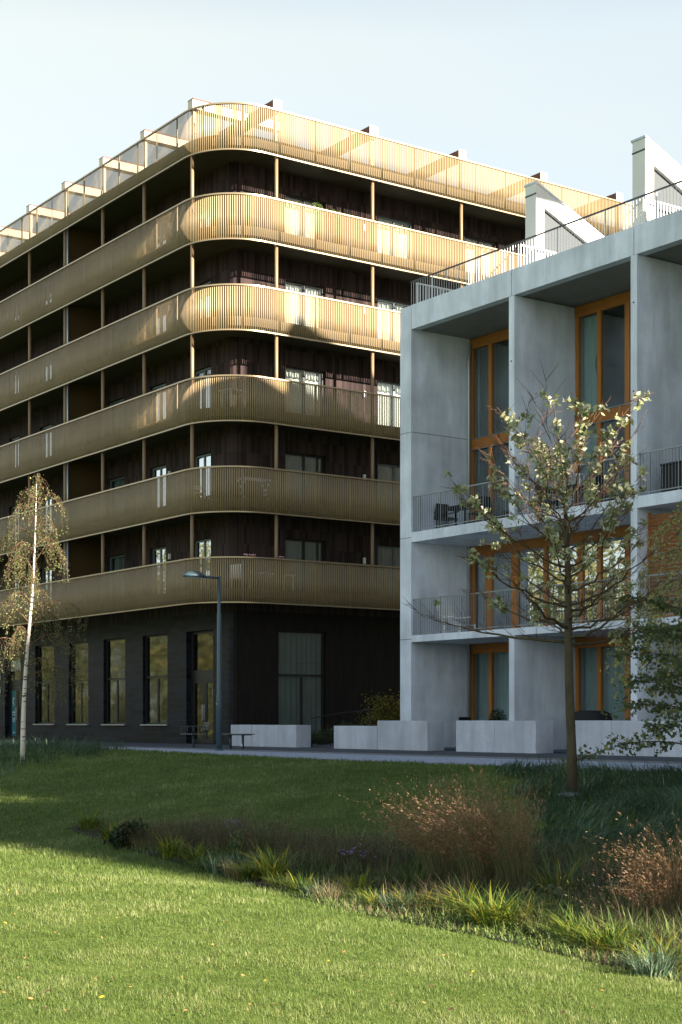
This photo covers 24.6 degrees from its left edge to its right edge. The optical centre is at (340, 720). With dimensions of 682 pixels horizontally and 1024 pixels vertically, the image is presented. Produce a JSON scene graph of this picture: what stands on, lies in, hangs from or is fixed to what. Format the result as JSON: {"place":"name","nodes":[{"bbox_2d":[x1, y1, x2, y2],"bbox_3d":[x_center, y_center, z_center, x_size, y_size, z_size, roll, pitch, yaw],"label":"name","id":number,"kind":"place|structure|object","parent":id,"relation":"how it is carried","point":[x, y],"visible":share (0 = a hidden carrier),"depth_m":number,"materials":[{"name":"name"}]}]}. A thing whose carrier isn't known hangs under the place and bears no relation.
{"place":"outdoors","nodes":[
{"label":"outdoors","id":0,"kind":"place"},
{"bbox_2d":[0,733,135,775],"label":"long grass","id":1,"kind":"structure","parent":0,"point":[34,747],"depth_m":36.99,"materials":[{"name":"plant"}]},
{"bbox_2d":[0,743,681,1023],"bbox_3d":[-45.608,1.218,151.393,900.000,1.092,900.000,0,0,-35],"label":"ground","id":2,"kind":"structure","parent":0,"point":[102,774],"depth_m":12.44,"materials":[{"name":"plant"}]},
{"bbox_2d":[0,473,89,762],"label":"birch tree","id":3,"kind":"object","parent":2,"relation":"on","point":[25,652],"visible":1,"depth_m":35.26,"materials":[{"name":"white plant"}]},
{"bbox_2d":[0,98,631,744],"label":"apartment building","id":4,"kind":"structure","parent":2,"relation":"on","point":[154,308],"depth_m":55.64,"materials":[{"name":"gold metal"}]},
{"bbox_2d":[10,688,16,738],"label":"door","id":5,"kind":"structure","parent":4,"relation":"in","point":[13,691],"depth_m":68.76,"materials":[{"name":"glass"}]},
{"bbox_2d":[16,688,20,738],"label":"door","id":6,"kind":"structure","parent":4,"relation":"in","point":[18,710],"depth_m":68.29,"materials":[{"name":"glass"}]},
{"bbox_2d":[33,645,54,724],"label":"window","id":7,"kind":"structure","parent":4,"relation":"in","point":[45,712],"depth_m":65.87,"materials":[{"name":"glass"}]},
{"bbox_2d":[42,568,51,609],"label":"window","id":8,"kind":"structure","parent":4,"relation":"in","point":[45,573],"depth_m":65.68,"materials":[{"name":"grey"}]},
{"bbox_2d":[66,642,88,724],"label":"window","id":9,"kind":"structure","parent":4,"relation":"in","point":[77,718],"depth_m":63.13,"materials":[{"name":"glass"}]},
{"bbox_2d":[101,638,125,724],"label":"window","id":10,"kind":"structure","parent":4,"relation":"in","point":[115,648],"depth_m":60.61,"materials":[{"name":"glass"}]},
{"bbox_2d":[110,555,123,599],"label":"window","id":11,"kind":"structure","parent":4,"relation":"in","point":[119,560],"depth_m":60.68,"materials":[{"name":"grey"}]},
{"bbox_2d":[110,477,123,517],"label":"window","id":12,"kind":"structure","parent":4,"relation":"in","point":[119,482],"depth_m":60.68,"materials":[{"name":"grey"}]},
{"bbox_2d":[110,398,123,434],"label":"window","id":13,"kind":"structure","parent":4,"relation":"in","point":[121,400],"depth_m":60.68,"materials":[{"name":"grey"}]},
{"bbox_2d":[140,634,167,725],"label":"window","id":14,"kind":"structure","parent":4,"relation":"in","point":[156,645],"depth_m":57.92,"materials":[{"name":"glass"}]},
{"bbox_2d":[153,547,165,592],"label":"window","id":15,"kind":"structure","parent":4,"relation":"in","point":[159,554],"depth_m":57.54,"materials":[{"name":"grey"}]},
{"bbox_2d":[153,465,165,505],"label":"window","id":16,"kind":"structure","parent":4,"relation":"in","point":[161,470],"depth_m":57.51,"materials":[{"name":"grey"}]},
{"bbox_2d":[193,680,204,742],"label":"door","id":17,"kind":"structure","parent":4,"relation":"in","point":[198,685],"depth_m":55.48,"materials":[{"name":"glass"}]},
{"bbox_2d":[195,538,210,588],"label":"window","id":18,"kind":"structure","parent":4,"relation":"in","point":[202,547],"depth_m":55.13,"materials":[{"name":"grey"}]},
{"bbox_2d":[195,453,210,499],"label":"window","id":19,"kind":"structure","parent":4,"relation":"in","point":[202,460],"depth_m":55.19,"materials":[{"name":"grey"}]},
{"bbox_2d":[195,367,210,409],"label":"window","id":20,"kind":"structure","parent":4,"relation":"in","point":[207,371],"depth_m":55.31,"materials":[{"name":"grey"}]},
{"bbox_2d":[204,679,212,743],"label":"door","id":21,"kind":"structure","parent":4,"relation":"in","point":[208,704],"depth_m":54.90,"materials":[{"name":"glass"}]},
{"bbox_2d":[279,631,323,735],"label":"window","id":22,"kind":"structure","parent":4,"relation":"in","point":[300,675],"depth_m":55.10,"materials":[{"name":"glass"}]},
{"bbox_2d":[285,538,323,591],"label":"window","id":23,"kind":"structure","parent":4,"relation":"in","point":[299,549],"depth_m":55.13,"materials":[{"name":"glass"}]},
{"bbox_2d":[285,452,323,503],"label":"window","id":24,"kind":"structure","parent":4,"relation":"in","point":[298,462],"depth_m":55.10,"materials":[{"name":"glass"}]},
{"bbox_2d":[285,366,323,415],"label":"window","id":25,"kind":"structure","parent":4,"relation":"in","point":[293,374],"depth_m":55.10,"materials":[{"name":"glass"}]},
{"bbox_2d":[285,280,323,327],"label":"window","id":26,"kind":"structure","parent":4,"relation":"in","point":[290,286],"depth_m":55.10,"materials":[{"name":"glass"}]},
{"bbox_2d":[285,194,323,238],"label":"window","id":27,"kind":"structure","parent":4,"relation":"in","point":[287,197],"depth_m":55.04,"materials":[{"name":"glass"}]},
{"bbox_2d":[378,546,399,596],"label":"window","id":28,"kind":"structure","parent":4,"relation":"in","point":[387,556],"depth_m":57.31,"materials":[{"name":"grey"}]},
{"bbox_2d":[378,463,399,511],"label":"window","id":29,"kind":"structure","parent":4,"relation":"in","point":[386,472],"depth_m":57.31,"materials":[{"name":"grey"}]},
{"bbox_2d":[378,381,399,426],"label":"window","id":30,"kind":"structure","parent":4,"relation":"in","point":[386,388],"depth_m":57.31,"materials":[{"name":"grey"}]},
{"bbox_2d":[378,298,410,341],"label":"window","id":31,"kind":"structure","parent":4,"relation":"in","point":[385,304],"depth_m":57.31,"materials":[{"name":"grey"}]},
{"bbox_2d":[378,216,411,258],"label":"window","id":32,"kind":"structure","parent":4,"relation":"in","point":[380,219],"depth_m":57.44,"materials":[{"name":"grey"}]},
{"bbox_2d":[465,236,495,276],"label":"window","id":33,"kind":"structure","parent":4,"relation":"in","point":[467,239],"depth_m":59.83,"materials":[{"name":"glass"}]},
{"bbox_2d":[14,743,681,763],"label":"kerb","id":34,"kind":"structure","parent":2,"relation":"on","point":[633,761],"depth_m":36.78,"materials":[{"name":"concrete"}]},
{"bbox_2d":[69,825,681,980],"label":"planting bed","id":35,"kind":"object","parent":2,"relation":"on","point":[156,855],"visible":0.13,"depth_m":15.90,"materials":[{"name":"soil"}]},
{"bbox_2d":[55,808,123,830],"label":"strap leaf plant","id":36,"kind":"object","parent":35,"relation":"on","point":[85,822],"visible":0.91,"depth_m":23.30,"materials":[{"name":"green plant"}]},
{"bbox_2d":[70,818,125,838],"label":"strap leaf plant","id":37,"kind":"object","parent":35,"relation":"on","point":[106,835],"visible":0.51,"depth_m":21.96,"materials":[{"name":"green plant"}]},
{"bbox_2d":[101,817,150,849],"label":"leafy bush","id":38,"kind":"object","parent":35,"relation":"on","point":[118,837],"visible":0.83,"depth_m":20.77,"materials":[{"name":"green plant"}]},
{"bbox_2d":[121,815,186,848],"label":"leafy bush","id":39,"kind":"object","parent":35,"relation":"on","point":[150,836],"visible":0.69,"depth_m":20.63,"materials":[{"name":"plant"}]},
{"bbox_2d":[129,829,194,858],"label":"strap leaf plant","id":40,"kind":"object","parent":35,"relation":"on","point":[168,850],"visible":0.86,"depth_m":19.52,"materials":[{"name":"green plant"}]},
{"bbox_2d":[152,802,225,849],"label":"dry stem plant","id":41,"kind":"object","parent":35,"relation":"on","point":[183,832],"visible":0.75,"depth_m":20.15,"materials":[{"name":"plant"}]},
{"bbox_2d":[172,839,220,863],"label":"strap leaf plant","id":42,"kind":"object","parent":35,"relation":"on","point":[198,852],"visible":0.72,"depth_m":18.88,"materials":[{"name":"green plant"}]},
{"bbox_2d":[187,850,224,870],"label":"grass tuft","id":43,"kind":"object","parent":35,"relation":"on","point":[199,864],"visible":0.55,"depth_m":18.34,"materials":[{"name":"green plant"}]},
{"bbox_2d":[193,851,245,874],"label":"grass tuft","id":44,"kind":"object","parent":35,"relation":"on","point":[213,869],"visible":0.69,"depth_m":17.85,"materials":[{"name":"plant"}]},
{"bbox_2d":[179,800,263,854],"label":"dry stem plant","id":45,"kind":"object","parent":35,"relation":"on","point":[219,830],"visible":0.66,"depth_m":19.46,"materials":[{"name":"plant"}]},
{"bbox_2d":[209,857,257,879],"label":"grass tuft","id":46,"kind":"object","parent":35,"relation":"on","point":[231,874],"visible":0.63,"depth_m":17.33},
{"bbox_2d":[229,829,262,854],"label":"leafy plant","id":47,"kind":"object","parent":35,"relation":"on","point":[235,838],"visible":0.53,"depth_m":18.90,"materials":[{"name":"green plant"}]},
{"bbox_2d":[222,857,294,879],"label":"strap leaf plant","id":48,"kind":"object","parent":35,"relation":"on","point":[244,874],"visible":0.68,"depth_m":17.19,"materials":[{"name":"green plant"}]},
{"bbox_2d":[222,797,310,859],"bbox_3d":[-0.958,1.280,18.793,1.225,0.784,1.251,0,0,-35],"label":"dry stem plant","id":49,"kind":"object","parent":35,"relation":"on","point":[258,840],"visible":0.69,"depth_m":18.67,"materials":[{"name":"plant"}]},
{"bbox_2d":[228,842,313,882],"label":"strap leaf plant","id":50,"kind":"object","parent":35,"relation":"on","point":[267,863],"visible":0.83,"depth_m":16.84,"materials":[{"name":"green plant"}]},
{"bbox_2d":[256,870,303,888],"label":"grass tuft","id":51,"kind":"object","parent":35,"relation":"on","point":[275,883],"visible":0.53,"depth_m":16.25,"materials":[{"name":"green plant"}]},
{"bbox_2d":[266,870,336,893],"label":"strap leaf plant","id":52,"kind":"object","parent":35,"relation":"on","point":[313,882],"visible":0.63,"depth_m":15.81,"materials":[{"name":"green plant"}]},
{"bbox_2d":[257,809,347,864],"bbox_3d":[-0.473,1.323,18.214,1.145,0.696,1.113,0,0,36],"label":"dry stem plant","id":53,"kind":"object","parent":35,"relation":"on","point":[305,840],"visible":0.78,"depth_m":18.20,"materials":[{"name":"plant"}]},
{"bbox_2d":[296,877,341,895],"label":"grass tuft","id":54,"kind":"object","parent":35,"relation":"on","point":[309,889],"visible":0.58,"depth_m":15.61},
{"bbox_2d":[306,874,360,899],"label":"grass tuft","id":55,"kind":"object","parent":35,"relation":"on","point":[327,893],"visible":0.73,"depth_m":15.15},
{"bbox_2d":[297,817,394,875],"bbox_3d":[0.023,1.376,17.253,1.177,0.652,1.078,0,0,-19],"label":"dry stem plant","id":56,"kind":"object","parent":35,"relation":"on","point":[341,851],"visible":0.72,"depth_m":17.16,"materials":[{"name":"plant"}]},
{"bbox_2d":[324,866,403,895],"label":"strap leaf plant","id":57,"kind":"object","parent":35,"relation":"on","point":[352,883],"visible":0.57,"depth_m":15.64,"materials":[{"name":"green plant"}]},
{"bbox_2d":[67,809,681,982],"bbox_3d":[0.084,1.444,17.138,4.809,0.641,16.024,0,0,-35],"label":"ground cover","id":58,"kind":"object","parent":35,"relation":"on","point":[548,937],"visible":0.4,"depth_m":14.33,"materials":[{"name":"green plant"}]},
{"bbox_2d":[346,883,419,909],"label":"grass tuft","id":59,"kind":"object","parent":35,"relation":"on","point":[374,897],"visible":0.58,"depth_m":14.34,"materials":[{"name":"green plant"}]},
{"bbox_2d":[336,822,432,872],"bbox_3d":[0.471,1.358,17.087,1.020,0.646,1.111,0,0,12],"label":"dry stem plant","id":60,"kind":"object","parent":35,"relation":"on","point":[383,849],"visible":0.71,"depth_m":16.97,"materials":[{"name":"plant"}]},
{"bbox_2d":[370,889,427,913],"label":"grass tuft","id":61,"kind":"object","parent":35,"relation":"on","point":[392,903],"visible":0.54,"depth_m":14.13,"materials":[{"name":"plant"}]},
{"bbox_2d":[339,758,475,883],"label":"ornamental grass","id":62,"kind":"object","parent":35,"relation":"on","point":[438,861],"depth_m":16.12,"materials":[{"name":"plant"}]},
{"bbox_2d":[373,884,446,910],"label":"strap leaf plant","id":63,"kind":"object","parent":35,"relation":"on","point":[419,900],"visible":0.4,"depth_m":14.15,"materials":[{"name":"green plant"}]},
{"bbox_2d":[389,865,446,887],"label":"grass tuft","id":64,"kind":"object","parent":35,"relation":"on","point":[408,880],"visible":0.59,"depth_m":15.98,"materials":[{"name":"green plant"}]},
{"bbox_2d":[384,754,521,892],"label":"ornamental grass","id":65,"kind":"object","parent":35,"relation":"on","point":[473,865],"depth_m":15.35,"materials":[{"name":"plant"}]},
{"bbox_2d":[409,876,516,920],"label":"strap leaf plant","id":66,"kind":"object","parent":35,"relation":"on","point":[462,898],"visible":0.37,"depth_m":13.73,"materials":[{"name":"green plant"}]},
{"bbox_2d":[423,767,553,892],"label":"ornamental grass","id":67,"kind":"object","parent":35,"relation":"on","point":[515,855],"depth_m":15.05,"materials":[{"name":"plant"}]},
{"bbox_2d":[415,880,573,931],"bbox_3d":[1.299,1.520,13.018,1.426,0.487,1.126,0,0,0],"label":"strap leaf plant","id":68,"kind":"object","parent":35,"relation":"on","point":[477,918],"visible":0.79,"depth_m":12.96,"materials":[{"name":"green plant"}]},
{"bbox_2d":[449,884,568,930],"bbox_3d":[1.417,1.570,13.019,1.062,0.398,1.051,0,0,-7],"label":"strap leaf plant","id":69,"kind":"object","parent":35,"relation":"on","point":[514,917],"visible":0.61,"depth_m":12.95,"materials":[{"name":"green plant"}]},
{"bbox_2d":[502,904,567,934],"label":"grass tuft","id":70,"kind":"object","parent":35,"relation":"on","point":[529,919],"visible":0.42,"depth_m":12.78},
{"bbox_2d":[506,882,567,905],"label":"leafy plant","id":71,"kind":"object","parent":35,"relation":"on","point":[552,887],"visible":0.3,"depth_m":13.97,"materials":[{"name":"green plant"}]},
{"bbox_2d":[499,853,613,896],"bbox_3d":[2.004,1.448,14.451,1.398,0.482,1.436,0,0,-35],"label":"strap leaf plant","id":72,"kind":"object","parent":35,"relation":"on","point":[567,876],"visible":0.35,"depth_m":14.51,"materials":[{"name":"green plant"}]},
{"bbox_2d":[510,901,620,944],"bbox_3d":[1.819,1.595,12.131,0.911,0.347,0.996,0,0,-35],"label":"strap leaf plant","id":73,"kind":"object","parent":35,"relation":"on","point":[565,927],"visible":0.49,"depth_m":12.23,"materials":[{"name":"green plant"}]},
{"bbox_2d":[548,912,644,952],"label":"strap leaf plant","id":74,"kind":"object","parent":35,"relation":"on","point":[602,940],"visible":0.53,"depth_m":11.70,"materials":[{"name":"green plant"}]},
{"bbox_2d":[563,917,658,954],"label":"strap leaf plant","id":75,"kind":"object","parent":35,"relation":"on","point":[614,932],"visible":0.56,"depth_m":11.53,"materials":[{"name":"green plant"}]},
{"bbox_2d":[560,866,680,923],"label":"dry stem plant","id":76,"kind":"object","parent":35,"relation":"on","point":[614,905],"visible":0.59,"depth_m":12.65,"materials":[{"name":"plant"}]},
{"bbox_2d":[584,811,681,920],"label":"ornamental grass","id":77,"kind":"object","parent":35,"relation":"on","point":[649,864],"depth_m":12.79,"materials":[{"name":"plant"}]},
{"bbox_2d":[586,848,681,926],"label":"ornamental grass","id":78,"kind":"object","parent":35,"relation":"on","point":[663,897],"depth_m":12.56,"materials":[{"name":"plant"}]},
{"bbox_2d":[601,939,681,978],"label":"grass tuft","id":79,"kind":"object","parent":35,"relation":"on","point":[650,969],"visible":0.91,"depth_m":10.37,"materials":[{"name":"plant"}]},
{"bbox_2d":[602,932,681,972],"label":"strap leaf plant","id":80,"kind":"object","parent":35,"relation":"on","point":[664,949],"visible":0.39,"depth_m":10.76,"materials":[{"name":"green plant"}]},
{"bbox_2d":[312,743,566,752],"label":"forecourt","id":81,"kind":"structure","parent":2,"relation":"on","point":[454,748],"depth_m":44.99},
{"bbox_2d":[312,729,333,744],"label":"hedge","id":82,"kind":"object","parent":81,"relation":"on","point":[317,739],"visible":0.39,"depth_m":51.68,"materials":[{"name":"green plant"}]},
{"bbox_2d":[314,718,370,742],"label":"hedge","id":83,"kind":"object","parent":81,"relation":"on","point":[330,731],"visible":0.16,"depth_m":49.69,"materials":[{"name":"green plant"}]},
{"bbox_2d":[353,689,399,725],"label":"yellow bush","id":84,"kind":"object","parent":81,"relation":"on","point":[394,716],"visible":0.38,"depth_m":50.29,"materials":[{"name":"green plant"}]},
{"bbox_2d":[575,710,612,720],"bbox_3d":[6.264,0.260,39.231,0.698,1.060,1.169,0,0,-35],"label":"covered grill","id":85,"kind":"object","parent":81,"relation":"on","point":[589,715],"visible":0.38,"depth_m":38.90,"materials":[{"name":"black fabric"}]},
{"bbox_2d":[405,360,681,791],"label":"whitebeam tree","id":86,"kind":"object","parent":2,"relation":"on","point":[543,461],"visible":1,"depth_m":21.87,"materials":[{"name":"green plant"}]},
{"bbox_2d":[556,593,681,774],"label":"tree","id":87,"kind":"object","parent":2,"relation":"on","point":[655,632],"visible":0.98,"depth_m":22.57,"materials":[{"name":"green plant"}]},
{"bbox_2d":[600,501,681,698],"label":"birch tree","id":88,"kind":"object","parent":2,"relation":"on","point":[653,614],"visible":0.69,"depth_m":25.32,"materials":[{"name":"green plant"}]},
{"bbox_2d":[0,739,681,761],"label":"pavement","id":89,"kind":"structure","parent":0,"point":[493,754],"depth_m":41.48,"materials":[{"name":"concrete"}]},
{"bbox_2d":[180,722,210,746],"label":"armchair bench","id":90,"kind":"object","parent":89,"relation":"on","point":[206,724],"visible":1,"depth_m":47.99,"materials":[{"name":"black metal"}]},
{"bbox_2d":[231,725,310,746],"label":"garden wall","id":91,"kind":"structure","parent":89,"relation":"on","point":[282,736],"depth_m":48.84,"materials":[{"name":"concrete"}]},
{"bbox_2d":[334,726,376,749],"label":"garden wall","id":92,"kind":"structure","parent":89,"relation":"on","point":[355,737],"depth_m":45.21,"materials":[{"name":"concrete"}]},
{"bbox_2d":[377,721,443,750],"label":"garden wall","id":93,"kind":"structure","parent":89,"relation":"on","point":[413,735],"depth_m":43.09,"materials":[{"name":"concrete"}]},
{"bbox_2d":[456,720,552,752],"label":"garden wall","id":94,"kind":"structure","parent":89,"relation":"on","point":[503,736],"depth_m":39.89,"materials":[{"name":"concrete"}]},
{"bbox_2d":[575,720,681,756],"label":"garden wall","id":95,"kind":"structure","parent":89,"relation":"on","point":[592,734],"depth_m":36.63,"materials":[{"name":"concrete"}]},
{"bbox_2d":[0,0,681,251],"label":"sky","id":96,"kind":"structure","parent":0,"point":[561,89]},
{"bbox_2d":[101,747,681,771],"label":"path","id":97,"kind":"structure","parent":0,"point":[430,759],"depth_m":34.23,"materials":[{"name":"grey concrete"}]},
{"bbox_2d":[183,571,223,750],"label":"street lamp","id":98,"kind":"object","parent":97,"relation":"on","point":[193,574],"visible":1,"depth_m":43.33,"materials":[{"name":"metal"}]},
{"bbox_2d":[400,135,681,749],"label":"concrete building","id":99,"kind":"structure","parent":0,"point":[593,312],"depth_m":43.53,"materials":[{"name":"grey"}]},
{"bbox_2d":[434,503,457,528],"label":"balcony chair","id":100,"kind":"object","parent":99,"relation":"on","point":[442,515],"visible":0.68,"depth_m":46.46,"materials":[{"name":"black fabric"}]},
{"bbox_2d":[436,605,475,632],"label":"lounge chair","id":101,"kind":"object","parent":99,"relation":"on","point":[450,614],"visible":0.63,"depth_m":46.02,"materials":[{"name":"white paint"}]},
{"bbox_2d":[436,504,479,527],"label":"balcony table","id":102,"kind":"object","parent":99,"relation":"on","point":[450,508],"visible":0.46,"depth_m":46.05,"materials":[{"name":"black metal"}]},
{"bbox_2d":[467,496,492,522],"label":"balcony chair","id":103,"kind":"object","parent":99,"relation":"on","point":[486,502],"visible":0.38,"depth_m":44.99,"materials":[{"name":"black fabric"}]},
{"bbox_2d":[470,328,508,522],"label":"window","id":104,"kind":"structure","parent":99,"relation":"in","point":[494,360],"depth_m":46.87,"materials":[{"name":"orange wood"}]},
{"bbox_2d":[470,642,508,720],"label":"window","id":105,"kind":"structure","parent":99,"relation":"in","point":[494,665],"depth_m":46.82,"materials":[{"name":"orange wood"}]},
{"bbox_2d":[470,525,630,630],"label":"window","id":106,"kind":"structure","parent":99,"relation":"in","point":[539,542],"depth_m":45.18,"materials":[{"name":"orange wood"}]},
{"bbox_2d":[574,290,630,505],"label":"window","id":107,"kind":"structure","parent":99,"relation":"in","point":[594,325],"depth_m":43.01,"materials":[{"name":"orange wood"}]},
{"bbox_2d":[575,635,630,720],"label":"window","id":108,"kind":"structure","parent":99,"relation":"in","point":[599,692],"depth_m":43.01,"materials":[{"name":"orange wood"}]},
{"bbox_2d":[660,460,681,491],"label":"wicker box","id":109,"kind":"object","parent":99,"relation":"on","point":[670,474],"visible":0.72,"depth_m":38.32,"materials":[{"name":"black"}]},
{"bbox_2d":[493,755,681,861],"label":"long grass","id":110,"kind":"structure","parent":0,"point":[667,802],"depth_m":20.56,"materials":[{"name":"plant"}]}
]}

